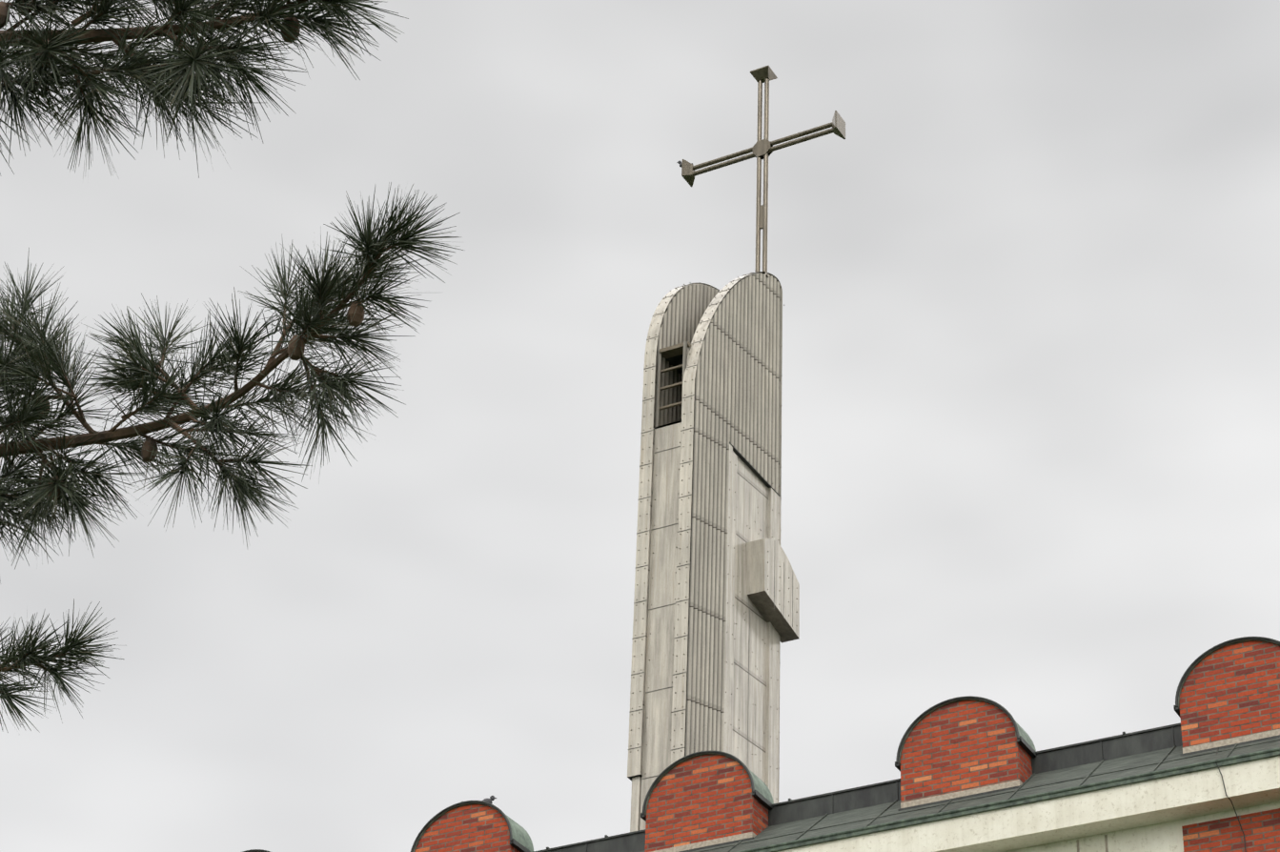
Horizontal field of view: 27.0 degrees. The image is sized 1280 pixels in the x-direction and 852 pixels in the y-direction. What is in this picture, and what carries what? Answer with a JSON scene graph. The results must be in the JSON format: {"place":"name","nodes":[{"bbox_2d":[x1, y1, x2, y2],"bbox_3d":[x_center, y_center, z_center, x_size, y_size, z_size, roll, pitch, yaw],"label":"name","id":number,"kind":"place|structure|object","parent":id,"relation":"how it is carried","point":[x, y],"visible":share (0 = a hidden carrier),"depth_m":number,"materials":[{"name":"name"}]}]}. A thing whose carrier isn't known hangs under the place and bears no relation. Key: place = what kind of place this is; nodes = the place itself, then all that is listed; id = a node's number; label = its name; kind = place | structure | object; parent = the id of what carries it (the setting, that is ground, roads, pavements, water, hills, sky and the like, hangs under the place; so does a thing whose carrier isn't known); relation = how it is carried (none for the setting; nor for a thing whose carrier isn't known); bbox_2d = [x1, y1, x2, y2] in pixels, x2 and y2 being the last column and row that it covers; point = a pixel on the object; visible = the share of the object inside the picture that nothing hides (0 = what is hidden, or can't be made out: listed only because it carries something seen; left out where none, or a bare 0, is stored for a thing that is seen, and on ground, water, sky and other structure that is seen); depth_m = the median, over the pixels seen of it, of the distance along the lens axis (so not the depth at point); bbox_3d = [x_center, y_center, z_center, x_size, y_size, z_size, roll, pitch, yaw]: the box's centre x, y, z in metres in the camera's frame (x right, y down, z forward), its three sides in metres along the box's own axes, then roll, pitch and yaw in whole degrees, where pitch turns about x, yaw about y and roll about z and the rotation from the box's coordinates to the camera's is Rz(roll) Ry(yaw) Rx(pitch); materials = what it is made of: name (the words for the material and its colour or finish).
{"place":"outdoors","nodes":[
{"label":"outdoors","id":0,"kind":"place"},
{"bbox_2d":[0,0,1279,851],"label":"sky","id":1,"kind":"structure","parent":0,"point":[1030,286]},
{"bbox_2d":[627,270,799,832],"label":"church tower","id":2,"kind":"structure","parent":0,"point":[716,622],"depth_m":42.15,"materials":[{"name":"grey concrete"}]},
{"bbox_2d":[681,65,845,277],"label":"cross","id":3,"kind":"object","parent":2,"relation":"on","point":[763,149],"visible":0.88,"depth_m":47.85,"materials":[{"name":"metal"}]},
{"bbox_3d":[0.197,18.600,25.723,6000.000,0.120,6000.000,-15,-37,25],"label":"ground","id":4,"kind":"structure","parent":0,"visible":0},
{"bbox_2d":[0,0,463,732],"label":"pine tree","id":5,"kind":"object","parent":4,"relation":"on","point":[175,82],"visible":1,"depth_m":5.00,"materials":[{"name":"green plant"}]},
{"bbox_2d":[776,755,1279,851],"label":"wall","id":6,"kind":"structure","parent":4,"relation":"on","point":[1191,812],"depth_m":30.98,"materials":[{"name":"white concrete"}]},
{"bbox_2d":[242,849,270,851],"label":"dormer","id":7,"kind":"object","parent":6,"relation":"on","point":[256,850],"visible":1,"depth_m":37.96,"materials":[{"name":"red brick"}]},
{"bbox_2d":[410,800,533,851],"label":"dormer","id":8,"kind":"object","parent":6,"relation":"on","point":[474,826],"visible":1,"depth_m":36.31,"materials":[{"name":"red brick"}]},
{"bbox_2d":[482,795,496,803],"bbox_3d":[-2.137,5.169,36.668,0.351,0.173,0.120,-9,-35,16],"label":"bird on dormer","id":9,"kind":"object","parent":8,"relation":"on","point":[491,799],"visible":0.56,"depth_m":36.62,"materials":[{"name":"grey"}]},
{"bbox_2d":[640,750,773,851],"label":"dormer","id":10,"kind":"object","parent":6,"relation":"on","point":[699,801],"visible":1,"depth_m":34.62,"materials":[{"name":"red brick"}]},
{"bbox_2d":[533,722,1279,851],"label":"roof","id":11,"kind":"object","parent":6,"relation":"on","point":[1126,759],"visible":0.71,"depth_m":32.60,"materials":[{"name":"grey metal"}]},
{"bbox_2d":[894,695,1036,811],"bbox_3d":[4.075,4.266,33.232,1.694,1.689,0.621,-15,-37,25],"label":"dormer","id":12,"kind":"object","parent":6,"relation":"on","point":[959,748],"visible":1,"depth_m":33.08,"materials":[{"name":"red brick"}]},
{"bbox_2d":[1173,636,1279,756],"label":"dormer","id":13,"kind":"object","parent":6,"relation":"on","point":[1228,693],"visible":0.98,"depth_m":31.64,"materials":[{"name":"red brick"}]}
]}

